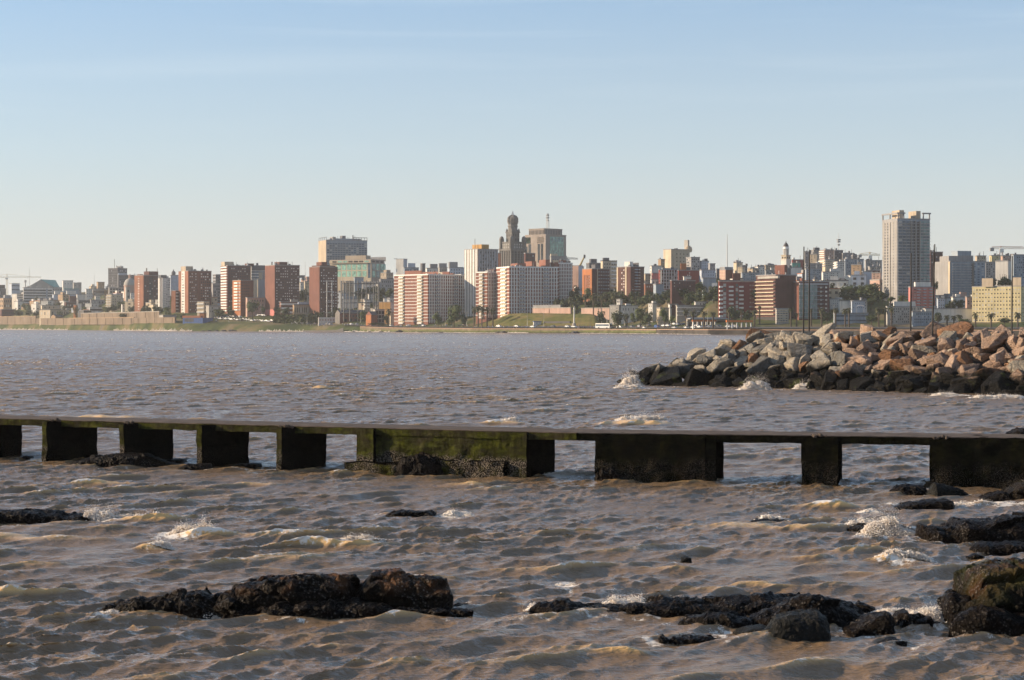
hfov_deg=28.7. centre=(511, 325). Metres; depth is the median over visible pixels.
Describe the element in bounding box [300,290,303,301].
tree
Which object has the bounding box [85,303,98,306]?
hillside house
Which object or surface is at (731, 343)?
boulder
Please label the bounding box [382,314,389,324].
tree
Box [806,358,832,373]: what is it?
boulder
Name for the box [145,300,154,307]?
hillside house
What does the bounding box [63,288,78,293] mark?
market hall
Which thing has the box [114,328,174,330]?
surf
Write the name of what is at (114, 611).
splash
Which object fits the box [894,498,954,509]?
rock
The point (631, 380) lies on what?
splash
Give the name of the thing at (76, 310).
tree
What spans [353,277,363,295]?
grey box
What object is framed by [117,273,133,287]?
office wing
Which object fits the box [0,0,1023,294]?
sky
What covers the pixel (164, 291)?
apartment block
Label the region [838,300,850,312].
white house
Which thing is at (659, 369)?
boulder
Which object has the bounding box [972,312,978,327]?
palm tree
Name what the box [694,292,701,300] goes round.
tree
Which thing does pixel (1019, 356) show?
boulder
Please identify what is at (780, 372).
boulder
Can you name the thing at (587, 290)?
tree
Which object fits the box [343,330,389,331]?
surf
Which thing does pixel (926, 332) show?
boulder
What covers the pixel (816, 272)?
grey house
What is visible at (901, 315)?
grey office
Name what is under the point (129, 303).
hillside house
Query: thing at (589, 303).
tree
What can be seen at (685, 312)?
palm tree
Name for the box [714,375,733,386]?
boulder
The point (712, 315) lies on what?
palm tree
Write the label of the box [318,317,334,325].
yard wall
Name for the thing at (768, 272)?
blue house
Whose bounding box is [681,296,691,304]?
tree
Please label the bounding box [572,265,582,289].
blank block
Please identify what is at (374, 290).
tree
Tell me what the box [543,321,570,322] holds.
retaining wall
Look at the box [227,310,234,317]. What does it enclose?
tree
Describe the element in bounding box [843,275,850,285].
gabled hall
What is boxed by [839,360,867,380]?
boulder
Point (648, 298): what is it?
tree
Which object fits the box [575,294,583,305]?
tree
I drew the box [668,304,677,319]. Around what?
white house
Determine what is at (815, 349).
boulder
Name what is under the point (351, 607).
rock
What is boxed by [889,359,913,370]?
boulder
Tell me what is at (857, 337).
boulder
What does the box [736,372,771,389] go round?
splash
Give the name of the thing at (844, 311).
palm tree
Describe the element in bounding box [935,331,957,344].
boulder
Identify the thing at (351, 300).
white house
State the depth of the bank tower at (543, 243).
1732.65 m
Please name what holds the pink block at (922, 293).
on the terrain
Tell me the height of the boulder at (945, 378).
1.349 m
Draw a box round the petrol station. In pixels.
[687,317,730,326]
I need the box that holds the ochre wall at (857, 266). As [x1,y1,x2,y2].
[851,262,862,274]
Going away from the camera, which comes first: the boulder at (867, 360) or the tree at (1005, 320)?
the boulder at (867, 360)
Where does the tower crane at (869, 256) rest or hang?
on the terrain
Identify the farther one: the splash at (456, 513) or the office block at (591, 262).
the office block at (591, 262)
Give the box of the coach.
[595,323,612,328]
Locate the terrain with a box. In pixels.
[0,292,1023,331]
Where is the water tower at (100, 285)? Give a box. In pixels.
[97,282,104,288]
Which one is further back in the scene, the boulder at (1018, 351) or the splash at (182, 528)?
the boulder at (1018, 351)
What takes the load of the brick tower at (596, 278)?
on the terrain
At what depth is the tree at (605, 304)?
1301.59 m
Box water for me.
[0,330,1023,679]
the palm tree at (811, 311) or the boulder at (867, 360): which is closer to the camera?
the boulder at (867, 360)
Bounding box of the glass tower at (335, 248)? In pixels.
[318,235,367,264]
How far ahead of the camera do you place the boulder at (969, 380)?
145.66 m
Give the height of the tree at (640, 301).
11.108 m
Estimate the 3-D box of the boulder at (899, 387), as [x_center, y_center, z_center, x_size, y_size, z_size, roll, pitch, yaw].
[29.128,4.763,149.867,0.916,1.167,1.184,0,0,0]
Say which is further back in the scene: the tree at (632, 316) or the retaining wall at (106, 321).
the retaining wall at (106, 321)
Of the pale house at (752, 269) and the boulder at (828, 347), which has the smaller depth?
the boulder at (828, 347)
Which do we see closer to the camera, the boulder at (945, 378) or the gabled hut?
the boulder at (945, 378)
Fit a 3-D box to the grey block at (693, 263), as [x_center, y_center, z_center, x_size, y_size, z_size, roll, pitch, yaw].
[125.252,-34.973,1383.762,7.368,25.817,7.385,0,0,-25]
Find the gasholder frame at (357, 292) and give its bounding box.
[340,280,378,321]
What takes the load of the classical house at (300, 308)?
on the terrain
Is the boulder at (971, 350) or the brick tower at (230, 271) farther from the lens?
the brick tower at (230, 271)
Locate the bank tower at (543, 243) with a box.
[525,214,566,266]
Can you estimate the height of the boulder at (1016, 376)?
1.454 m
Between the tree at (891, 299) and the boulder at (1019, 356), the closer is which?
the boulder at (1019, 356)
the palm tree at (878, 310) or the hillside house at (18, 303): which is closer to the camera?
the palm tree at (878, 310)
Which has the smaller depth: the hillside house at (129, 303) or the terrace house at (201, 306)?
the terrace house at (201, 306)
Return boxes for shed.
[79,310,91,317]
[92,288,104,296]
[182,316,212,323]
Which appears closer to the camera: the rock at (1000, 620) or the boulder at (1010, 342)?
the rock at (1000, 620)
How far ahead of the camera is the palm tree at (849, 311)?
1057.25 m
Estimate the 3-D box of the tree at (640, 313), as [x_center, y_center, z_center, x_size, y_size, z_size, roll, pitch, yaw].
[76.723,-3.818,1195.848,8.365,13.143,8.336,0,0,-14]
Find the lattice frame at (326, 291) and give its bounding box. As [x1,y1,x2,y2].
[325,280,333,316]
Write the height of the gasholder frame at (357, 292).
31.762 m
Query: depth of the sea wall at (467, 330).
1327.78 m
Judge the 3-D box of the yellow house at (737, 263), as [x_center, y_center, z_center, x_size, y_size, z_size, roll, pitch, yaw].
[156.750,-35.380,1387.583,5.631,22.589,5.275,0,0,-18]
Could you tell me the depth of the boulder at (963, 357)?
149.54 m
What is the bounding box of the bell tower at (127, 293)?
[125,287,129,300]
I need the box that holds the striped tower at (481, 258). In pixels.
[464,244,498,315]
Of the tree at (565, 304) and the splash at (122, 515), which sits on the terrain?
the tree at (565, 304)
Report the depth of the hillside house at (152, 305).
1836.66 m
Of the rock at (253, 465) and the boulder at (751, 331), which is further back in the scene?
the boulder at (751, 331)
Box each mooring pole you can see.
[803,247,803,332]
[808,250,809,331]
[910,253,911,330]
[931,244,934,335]
[1011,256,1012,333]
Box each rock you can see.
[0,508,89,523]
[21,455,33,459]
[72,452,179,467]
[98,573,359,618]
[171,458,186,462]
[178,463,212,469]
[217,462,261,468]
[245,597,472,618]
[355,568,453,608]
[386,509,436,516]
[394,451,443,475]
[453,602,468,606]
[529,591,875,617]
[594,466,627,480]
[658,634,719,644]
[678,608,752,627]
[680,556,691,562]
[733,624,765,634]
[749,592,863,627]
[750,517,790,521]
[762,608,830,641]
[842,611,895,637]
[847,523,914,532]
[877,637,907,645]
[889,483,926,494]
[893,608,934,627]
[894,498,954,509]
[915,512,1023,543]
[926,482,968,496]
[937,589,971,623]
[948,604,1023,636]
[952,557,1023,612]
[966,553,983,559]
[969,540,1023,555]
[978,490,1011,501]
[1001,479,1023,499]
[1006,427,1023,433]
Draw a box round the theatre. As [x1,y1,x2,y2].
[22,279,61,293]
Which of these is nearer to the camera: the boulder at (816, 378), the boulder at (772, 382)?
the boulder at (816, 378)
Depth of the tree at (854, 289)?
1159.17 m
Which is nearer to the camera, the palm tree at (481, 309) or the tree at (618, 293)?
the tree at (618, 293)
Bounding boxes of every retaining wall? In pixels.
[0,316,36,324]
[36,318,69,324]
[70,317,134,324]
[78,311,160,317]
[134,317,176,322]
[533,305,561,307]
[533,307,571,313]
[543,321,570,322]
[581,308,609,319]
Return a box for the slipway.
[303,328,342,331]
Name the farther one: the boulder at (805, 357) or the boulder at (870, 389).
the boulder at (805, 357)
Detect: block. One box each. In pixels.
[9,283,19,296]
[12,294,22,308]
[23,285,52,304]
[62,280,72,290]
[73,282,80,293]
[106,294,121,311]
[158,275,169,310]
[169,275,177,295]
[171,290,178,312]
[211,283,220,301]
[212,274,220,282]
[232,280,253,315]
[251,263,264,279]
[253,279,264,296]
[344,281,352,295]
[394,270,463,325]
[425,264,437,271]
[438,263,447,271]
[448,262,463,273]
[476,268,495,323]
[496,260,559,318]
[524,253,535,262]
[549,254,566,262]
[553,259,572,299]
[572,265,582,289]
[586,259,600,268]
[601,258,616,290]
[650,264,661,272]
[658,267,677,289]
[686,256,699,278]
[700,259,708,269]
[700,270,714,281]
[708,263,715,269]
[718,273,755,318]
[719,267,733,279]
[775,308,788,323]
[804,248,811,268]
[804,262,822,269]
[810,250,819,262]
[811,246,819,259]
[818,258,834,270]
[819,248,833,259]
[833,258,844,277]
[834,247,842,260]
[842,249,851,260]
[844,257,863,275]
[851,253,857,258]
[908,282,934,307]
[930,245,942,286]
[972,277,1023,321]
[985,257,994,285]
[995,256,1010,285]
[1011,253,1023,285]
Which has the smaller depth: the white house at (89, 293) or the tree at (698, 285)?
the tree at (698, 285)
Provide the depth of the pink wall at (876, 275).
1248.77 m
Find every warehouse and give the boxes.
[52,291,75,299]
[335,310,364,323]
[366,311,377,325]
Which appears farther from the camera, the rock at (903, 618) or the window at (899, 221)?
the window at (899, 221)
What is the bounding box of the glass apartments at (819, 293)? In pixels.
[794,278,829,319]
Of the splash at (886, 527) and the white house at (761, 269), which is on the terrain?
the white house at (761, 269)
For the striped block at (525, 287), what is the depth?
1381.42 m
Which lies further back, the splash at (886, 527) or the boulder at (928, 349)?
the boulder at (928, 349)
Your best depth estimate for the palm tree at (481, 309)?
1347.47 m
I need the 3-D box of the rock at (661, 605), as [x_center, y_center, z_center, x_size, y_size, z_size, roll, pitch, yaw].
[3.340,5.023,35.011,6.074,0.708,1.418,0,0,0]
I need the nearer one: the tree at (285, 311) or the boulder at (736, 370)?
the boulder at (736, 370)
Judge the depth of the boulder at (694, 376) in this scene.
163.42 m
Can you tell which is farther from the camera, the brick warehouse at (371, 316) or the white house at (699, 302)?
the brick warehouse at (371, 316)
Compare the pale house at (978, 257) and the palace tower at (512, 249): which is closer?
the pale house at (978, 257)
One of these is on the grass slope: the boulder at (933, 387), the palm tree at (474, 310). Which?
the palm tree at (474, 310)
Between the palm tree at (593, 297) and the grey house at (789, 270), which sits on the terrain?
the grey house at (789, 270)
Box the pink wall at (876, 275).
[871,268,881,279]
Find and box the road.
[345,324,1019,328]
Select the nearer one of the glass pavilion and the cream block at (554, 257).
the cream block at (554, 257)
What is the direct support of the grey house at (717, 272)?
on the terrain
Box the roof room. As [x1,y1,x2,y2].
[259,272,264,278]
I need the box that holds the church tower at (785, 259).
[780,242,790,267]
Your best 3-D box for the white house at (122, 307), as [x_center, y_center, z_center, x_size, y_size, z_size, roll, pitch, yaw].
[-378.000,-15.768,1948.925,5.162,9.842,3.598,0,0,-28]
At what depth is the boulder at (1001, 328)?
152.64 m
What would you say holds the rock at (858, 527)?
in the water
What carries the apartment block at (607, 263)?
on the terrain
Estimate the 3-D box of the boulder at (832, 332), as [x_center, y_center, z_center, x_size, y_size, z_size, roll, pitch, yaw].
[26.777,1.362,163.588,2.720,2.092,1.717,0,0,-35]
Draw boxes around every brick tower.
[134,268,158,311]
[178,266,210,312]
[221,262,253,313]
[265,262,299,315]
[309,262,337,316]
[582,264,609,301]
[617,262,643,303]
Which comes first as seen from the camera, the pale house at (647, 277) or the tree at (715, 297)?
the tree at (715, 297)
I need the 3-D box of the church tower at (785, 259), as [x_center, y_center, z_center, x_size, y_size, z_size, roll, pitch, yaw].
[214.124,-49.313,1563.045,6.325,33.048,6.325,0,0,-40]
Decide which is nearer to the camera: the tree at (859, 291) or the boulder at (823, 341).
the boulder at (823, 341)
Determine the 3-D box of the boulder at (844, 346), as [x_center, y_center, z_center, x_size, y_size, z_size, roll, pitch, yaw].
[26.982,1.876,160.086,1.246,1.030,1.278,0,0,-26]
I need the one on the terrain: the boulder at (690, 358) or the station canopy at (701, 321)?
the station canopy at (701, 321)
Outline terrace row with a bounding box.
[675,305,705,322]
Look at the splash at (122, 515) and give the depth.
51.69 m
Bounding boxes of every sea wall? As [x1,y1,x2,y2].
[360,326,564,332]
[565,329,655,333]
[656,329,749,334]
[760,329,1018,335]
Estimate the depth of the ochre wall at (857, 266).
1275.35 m
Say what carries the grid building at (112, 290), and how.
on the terrain
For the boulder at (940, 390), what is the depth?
146.07 m
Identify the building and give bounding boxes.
[89,307,102,312]
[108,287,123,293]
[329,255,385,290]
[372,309,384,324]
[663,240,691,269]
[677,263,699,283]
[791,258,802,268]
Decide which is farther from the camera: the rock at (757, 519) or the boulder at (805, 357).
the boulder at (805, 357)
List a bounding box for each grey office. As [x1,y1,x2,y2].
[886,301,923,325]
[912,306,931,326]
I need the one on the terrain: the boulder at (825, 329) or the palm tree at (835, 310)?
the palm tree at (835, 310)
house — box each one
[0,285,5,297]
[0,295,11,308]
[0,309,15,315]
[14,299,23,309]
[31,302,40,313]
[39,309,68,325]
[41,298,52,304]
[41,305,60,309]
[58,292,69,302]
[64,302,75,307]
[69,296,75,301]
[76,294,85,299]
[76,300,89,306]
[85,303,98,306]
[86,289,92,299]
[90,300,104,304]
[121,304,124,311]
[125,299,133,310]
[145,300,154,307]
[150,304,157,310]
[159,315,175,316]
[197,301,209,315]
[206,305,220,317]
[211,297,217,304]
[245,297,264,316]
[279,299,297,314]
[292,302,308,316]
[300,282,303,289]
[304,281,308,292]
[338,290,347,307]
[342,296,356,309]
[358,299,363,309]
[363,282,375,298]
[363,299,369,311]
[368,294,377,304]
[379,278,393,299]
[379,302,393,323]
[381,270,392,278]
[383,298,393,301]
[390,312,393,324]
[609,305,619,324]
[616,299,622,304]
[620,304,638,323]
[644,273,650,282]
[644,283,653,294]
[648,301,656,322]
[650,279,658,283]
[651,273,658,278]
[653,284,663,302]
[657,308,668,324]
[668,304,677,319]
[670,279,695,318]
[694,299,712,304]
[701,278,716,294]
[716,268,719,278]
[733,260,742,272]
[738,265,744,272]
[741,271,759,280]
[747,264,758,271]
[753,265,764,274]
[764,263,774,269]
[764,268,774,274]
[787,266,791,274]
[796,276,811,280]
[797,270,804,279]
[805,264,821,280]
[822,267,840,279]
[825,276,848,287]
[829,284,839,299]
[829,298,841,308]
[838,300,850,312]
[850,300,865,312]
[851,271,865,287]
[860,297,866,312]
[862,267,872,285]
[864,259,881,270]
[868,262,881,269]
[869,279,881,290]
[935,295,944,307]
[944,294,954,303]
[951,292,966,307]
[965,292,971,307]
[975,251,986,260]
[989,253,1000,261]
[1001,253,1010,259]
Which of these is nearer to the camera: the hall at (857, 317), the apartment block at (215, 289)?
the hall at (857, 317)
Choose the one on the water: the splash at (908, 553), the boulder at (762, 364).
the splash at (908, 553)
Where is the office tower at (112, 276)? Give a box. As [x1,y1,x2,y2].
[108,259,126,293]
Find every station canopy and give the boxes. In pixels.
[692,320,715,328]
[726,320,752,328]
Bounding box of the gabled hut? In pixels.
[51,315,63,317]
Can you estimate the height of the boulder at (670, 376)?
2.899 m
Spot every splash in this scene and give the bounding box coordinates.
[82,501,116,520]
[98,608,118,613]
[113,510,159,517]
[147,537,175,549]
[165,509,215,534]
[203,611,219,618]
[341,529,386,540]
[443,507,473,517]
[502,415,521,421]
[523,601,535,610]
[543,469,593,475]
[556,581,577,585]
[602,587,646,604]
[613,383,646,388]
[614,410,667,420]
[619,367,644,385]
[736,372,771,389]
[754,512,789,520]
[792,375,810,388]
[845,512,884,525]
[856,499,915,536]
[857,508,881,512]
[868,605,911,612]
[874,541,936,561]
[908,601,946,622]
[931,391,969,395]
[954,500,1023,504]
[967,393,1023,398]
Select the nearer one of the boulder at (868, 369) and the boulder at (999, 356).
the boulder at (999, 356)
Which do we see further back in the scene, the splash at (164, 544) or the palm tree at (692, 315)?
the palm tree at (692, 315)
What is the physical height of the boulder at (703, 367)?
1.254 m
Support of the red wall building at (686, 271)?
on the terrain
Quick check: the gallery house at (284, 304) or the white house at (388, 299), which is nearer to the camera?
the white house at (388, 299)
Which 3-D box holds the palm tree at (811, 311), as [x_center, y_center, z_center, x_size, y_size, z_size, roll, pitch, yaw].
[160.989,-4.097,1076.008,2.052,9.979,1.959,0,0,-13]
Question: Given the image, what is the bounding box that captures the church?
[123,274,133,300]
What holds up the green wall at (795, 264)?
on the terrain
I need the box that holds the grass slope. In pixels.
[472,313,605,328]
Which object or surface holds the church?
on the terrain
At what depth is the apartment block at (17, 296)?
2404.97 m
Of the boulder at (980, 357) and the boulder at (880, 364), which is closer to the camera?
the boulder at (980, 357)
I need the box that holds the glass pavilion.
[403,263,418,274]
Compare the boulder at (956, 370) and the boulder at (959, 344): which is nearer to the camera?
the boulder at (956, 370)
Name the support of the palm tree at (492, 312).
on the grass slope
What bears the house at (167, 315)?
on the terrain
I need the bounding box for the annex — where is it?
[658,258,664,266]
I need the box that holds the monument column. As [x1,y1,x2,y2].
[572,308,575,325]
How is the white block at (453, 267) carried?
on the terrain
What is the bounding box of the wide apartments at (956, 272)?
[935,251,985,295]
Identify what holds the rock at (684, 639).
in the water
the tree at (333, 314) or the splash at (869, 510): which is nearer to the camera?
the splash at (869, 510)
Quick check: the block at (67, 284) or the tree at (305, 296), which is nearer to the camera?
the tree at (305, 296)
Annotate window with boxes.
[190,273,209,312]
[276,268,298,307]
[321,269,335,306]
[327,243,363,263]
[400,276,461,322]
[480,251,495,271]
[512,268,555,312]
[885,221,914,296]
[953,263,983,285]
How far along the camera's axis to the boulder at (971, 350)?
150.08 m
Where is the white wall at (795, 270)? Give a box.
[791,265,801,274]
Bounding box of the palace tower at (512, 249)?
[499,211,526,266]
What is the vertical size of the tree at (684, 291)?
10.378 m
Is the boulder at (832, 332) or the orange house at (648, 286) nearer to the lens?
the boulder at (832, 332)
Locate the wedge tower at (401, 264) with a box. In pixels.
[396,259,406,274]
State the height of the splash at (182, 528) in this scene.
0.707 m
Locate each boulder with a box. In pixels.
[636,364,654,377]
[638,377,649,383]
[649,365,667,382]
[649,366,682,385]
[650,363,660,372]
[671,382,684,385]
[672,358,685,366]
[679,362,695,367]
[679,365,689,375]
[683,368,709,385]
[686,355,693,362]
[687,347,705,359]
[691,358,701,364]
[694,365,705,370]
[696,354,713,363]
[701,349,716,357]
[705,357,730,380]
[708,374,730,385]
[709,381,727,386]
[714,344,731,356]
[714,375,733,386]
[720,339,736,347]
[723,366,734,372]
[725,352,737,360]
[729,349,739,357]
[729,365,744,374]
[730,374,740,379]
[732,340,746,349]
[732,378,742,385]
[734,361,746,369]
[735,355,747,361]
[738,349,746,355]
[738,376,759,386]
[743,362,752,367]
[745,328,770,338]
[745,342,758,352]
[745,355,772,377]
[746,330,763,342]
[748,353,757,362]
[752,344,767,353]
[757,337,774,344]
[759,342,773,356]
[762,368,777,380]
[763,379,777,387]
[764,331,790,337]
[768,347,784,355]
[768,353,786,365]
[768,365,782,372]
[773,339,780,345]
[774,335,782,340]
[774,377,788,387]
[777,369,784,377]
[779,330,791,341]
[779,341,786,349]
[780,370,797,376]
[783,351,787,359]
[783,377,807,388]
[784,337,795,350]
[784,357,799,372]
[784,373,797,378]
[787,342,812,357]
[791,332,805,337]
[795,333,813,345]
[798,353,810,367]
[798,361,808,372]
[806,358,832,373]
[806,381,814,388]
[809,334,818,343]
[810,350,828,359]
[810,371,823,388]
[811,346,821,353]
[813,323,835,336]
[817,333,831,344]
[819,338,833,345]
[820,369,827,375]
[821,342,837,353]
[821,369,836,389]
[828,366,841,377]
[829,329,841,337]
[829,382,836,389]
[830,351,851,365]
[834,331,853,340]
[834,336,847,348]
[834,342,840,347]
[837,378,848,389]
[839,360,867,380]
[841,342,855,350]
[844,349,868,355]
[847,355,866,361]
[847,376,874,389]
[849,336,860,346]
[852,388,865,390]
[854,333,861,341]
[856,356,872,365]
[857,341,873,352]
[860,324,875,332]
[860,331,876,342]
[863,364,872,373]
[865,387,878,390]
[868,346,876,352]
[868,352,879,360]
[871,331,887,339]
[871,369,885,377]
[872,355,899,369]
[873,341,880,348]
[874,381,885,388]
[877,326,896,340]
[878,349,903,359]
[881,332,898,345]
[881,343,888,350]
[882,375,894,383]
[883,363,889,370]
[884,383,895,391]
[885,331,914,345]
[888,337,902,350]
[888,370,909,378]
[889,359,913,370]
[894,331,921,341]
[895,374,917,385]
[895,382,903,391]
[898,343,909,353]
[899,341,913,352]
[901,386,910,392]
[903,377,926,391]
[904,365,915,374]
[908,348,927,359]
[910,345,935,352]
[910,376,923,382]
[912,366,925,374]
[912,387,927,392]
[914,337,935,345]
[917,355,931,365]
[919,372,931,380]
[920,321,944,338]
[923,381,929,387]
[925,363,939,372]
[926,352,948,366]
[928,382,943,392]
[929,375,939,382]
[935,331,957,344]
[935,367,953,375]
[936,387,946,393]
[937,321,973,338]
[938,337,954,351]
[939,372,956,384]
[942,384,949,389]
[944,348,957,356]
[944,354,963,368]
[946,383,972,393]
[950,375,980,390]
[952,366,959,374]
[954,350,972,363]
[955,338,968,350]
[955,368,976,377]
[960,364,979,372]
[963,332,980,341]
[964,341,977,347]
[965,347,988,354]
[967,328,987,341]
[971,368,1002,381]
[972,353,990,361]
[981,330,988,338]
[981,330,1008,351]
[981,371,1009,393]
[981,385,987,393]
[982,391,997,394]
[986,362,1001,367]
[989,349,1007,363]
[991,324,1014,335]
[997,366,1009,373]
[1001,390,1023,395]
[1004,335,1018,349]
[1005,353,1014,359]
[1007,382,1015,389]
[1008,355,1023,362]
[1008,360,1023,372]
[1008,368,1023,386]
[1013,346,1023,356]
[1016,337,1023,347]
[1016,385,1023,389]
[1019,327,1023,337]
[1019,377,1023,384]
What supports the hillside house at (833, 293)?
on the terrain
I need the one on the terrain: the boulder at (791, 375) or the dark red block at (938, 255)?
the dark red block at (938, 255)
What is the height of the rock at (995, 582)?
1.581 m
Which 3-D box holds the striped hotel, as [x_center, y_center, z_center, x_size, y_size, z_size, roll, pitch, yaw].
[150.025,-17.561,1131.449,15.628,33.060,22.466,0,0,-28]
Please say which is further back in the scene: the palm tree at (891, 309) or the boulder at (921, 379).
the palm tree at (891, 309)
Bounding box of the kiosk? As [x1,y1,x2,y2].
[533,321,541,325]
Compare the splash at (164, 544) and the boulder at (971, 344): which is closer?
the splash at (164, 544)
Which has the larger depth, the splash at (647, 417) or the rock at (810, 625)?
the splash at (647, 417)
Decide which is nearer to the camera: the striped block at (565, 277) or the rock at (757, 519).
the rock at (757, 519)
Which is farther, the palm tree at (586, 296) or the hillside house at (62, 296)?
the hillside house at (62, 296)
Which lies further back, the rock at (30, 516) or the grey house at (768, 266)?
the grey house at (768, 266)
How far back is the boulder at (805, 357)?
159.90 m
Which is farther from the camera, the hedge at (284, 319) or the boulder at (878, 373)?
the hedge at (284, 319)
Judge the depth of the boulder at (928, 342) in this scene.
154.84 m
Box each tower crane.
[0,274,40,294]
[858,252,879,258]
[990,246,1019,254]
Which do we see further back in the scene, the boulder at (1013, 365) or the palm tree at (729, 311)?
the palm tree at (729, 311)
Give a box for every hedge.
[273,314,304,323]
[304,315,317,323]
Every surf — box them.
[0,328,30,329]
[31,328,67,329]
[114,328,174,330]
[259,329,302,331]
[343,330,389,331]
[611,333,710,334]
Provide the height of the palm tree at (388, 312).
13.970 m
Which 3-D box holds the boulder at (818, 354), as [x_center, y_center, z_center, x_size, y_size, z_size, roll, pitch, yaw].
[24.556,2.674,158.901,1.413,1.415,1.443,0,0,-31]
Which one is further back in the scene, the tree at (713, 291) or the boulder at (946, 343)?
the tree at (713, 291)
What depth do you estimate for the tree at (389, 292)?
1581.07 m
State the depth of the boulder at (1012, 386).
143.56 m
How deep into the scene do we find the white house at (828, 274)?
1316.98 m
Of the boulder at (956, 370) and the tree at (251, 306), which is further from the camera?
the tree at (251, 306)
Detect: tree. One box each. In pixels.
[14,310,23,315]
[24,310,32,315]
[73,307,79,317]
[110,304,116,310]
[117,301,124,310]
[128,306,134,311]
[163,307,170,314]
[215,309,223,317]
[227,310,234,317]
[246,300,260,318]
[281,307,289,314]
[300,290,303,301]
[302,289,308,300]
[308,311,319,316]
[328,307,339,316]
[354,288,365,301]
[360,310,367,320]
[369,286,379,293]
[374,294,384,301]
[377,287,385,301]
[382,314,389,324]
[385,288,393,296]
[386,309,391,325]
[432,312,441,327]
[447,305,461,326]
[460,313,466,326]
[471,306,475,326]
[475,305,479,326]
[479,306,484,326]
[484,307,488,325]
[490,308,495,326]
[553,299,560,304]
[560,300,568,306]
[568,285,580,301]
[568,297,573,306]
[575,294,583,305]
[582,294,588,307]
[582,301,592,305]
[584,288,591,300]
[589,293,596,314]
[592,301,603,307]
[597,311,605,321]
[598,294,604,307]
[602,300,613,307]
[611,293,617,304]
[611,310,623,327]
[613,291,623,302]
[619,293,629,303]
[629,291,639,304]
[630,313,635,324]
[632,296,639,304]
[635,308,646,328]
[636,297,646,307]
[642,290,659,303]
[644,311,652,322]
[655,293,665,304]
[659,308,668,328]
[662,289,669,304]
[677,287,689,298]
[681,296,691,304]
[682,309,688,325]
[684,291,695,304]
[689,310,695,319]
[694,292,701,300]
[695,281,706,298]
[700,311,706,328]
[701,290,712,302]
[709,286,717,302]
[710,312,715,328]
[713,295,717,307]
[726,308,730,324]
[727,306,740,324]
[743,310,750,319]
[752,310,756,326]
[788,308,793,326]
[810,308,812,325]
[818,307,824,326]
[820,310,832,323]
[833,308,837,326]
[839,290,850,299]
[840,287,852,291]
[842,308,848,326]
[847,308,851,326]
[849,285,862,292]
[849,292,858,299]
[856,288,868,297]
[860,293,873,299]
[865,314,877,324]
[867,283,881,295]
[867,298,875,309]
[872,292,883,301]
[875,307,882,326]
[877,290,888,302]
[882,308,887,326]
[887,296,895,305]
[888,306,894,325]
[897,293,906,301]
[934,278,938,294]
[935,315,941,322]
[944,301,953,307]
[944,315,950,325]
[953,299,964,307]
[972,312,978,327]
[986,313,995,327]
[997,274,1010,285]
[998,317,1010,325]
[1002,275,1011,285]
[1014,312,1021,327]
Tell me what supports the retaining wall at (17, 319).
on the terrain
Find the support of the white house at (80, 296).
on the terrain
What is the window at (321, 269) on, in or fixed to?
in the brick tower at (320, 273)
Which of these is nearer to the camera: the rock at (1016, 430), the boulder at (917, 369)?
the rock at (1016, 430)
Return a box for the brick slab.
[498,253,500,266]
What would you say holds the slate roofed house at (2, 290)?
on the terrain
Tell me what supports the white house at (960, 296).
on the terrain
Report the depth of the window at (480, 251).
1465.93 m
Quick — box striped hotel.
[755,265,796,320]
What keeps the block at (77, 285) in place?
on the terrain
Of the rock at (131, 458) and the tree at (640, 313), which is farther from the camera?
the tree at (640, 313)
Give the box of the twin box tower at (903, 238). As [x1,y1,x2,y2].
[882,210,930,303]
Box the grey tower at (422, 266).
[420,263,425,271]
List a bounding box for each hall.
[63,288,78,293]
[833,313,868,324]
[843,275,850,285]
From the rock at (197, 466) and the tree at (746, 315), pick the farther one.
the tree at (746, 315)
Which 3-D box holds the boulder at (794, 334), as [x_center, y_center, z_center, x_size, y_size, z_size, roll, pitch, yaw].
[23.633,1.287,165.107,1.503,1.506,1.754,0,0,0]
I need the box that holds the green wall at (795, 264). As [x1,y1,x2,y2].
[791,261,799,266]
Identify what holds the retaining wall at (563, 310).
on the terrain
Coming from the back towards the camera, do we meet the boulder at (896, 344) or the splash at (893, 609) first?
the boulder at (896, 344)
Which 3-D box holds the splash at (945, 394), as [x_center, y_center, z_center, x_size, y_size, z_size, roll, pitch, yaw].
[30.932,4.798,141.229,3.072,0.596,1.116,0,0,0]
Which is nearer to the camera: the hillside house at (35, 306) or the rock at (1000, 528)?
the rock at (1000, 528)
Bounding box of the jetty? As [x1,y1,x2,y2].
[0,415,1023,488]
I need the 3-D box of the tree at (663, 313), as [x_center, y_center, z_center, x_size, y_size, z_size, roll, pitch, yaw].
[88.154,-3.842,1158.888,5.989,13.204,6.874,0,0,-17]
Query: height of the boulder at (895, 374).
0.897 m
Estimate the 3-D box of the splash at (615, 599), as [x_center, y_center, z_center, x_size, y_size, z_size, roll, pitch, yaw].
[2.052,4.837,35.401,1.206,0.439,0.716,0,0,0]

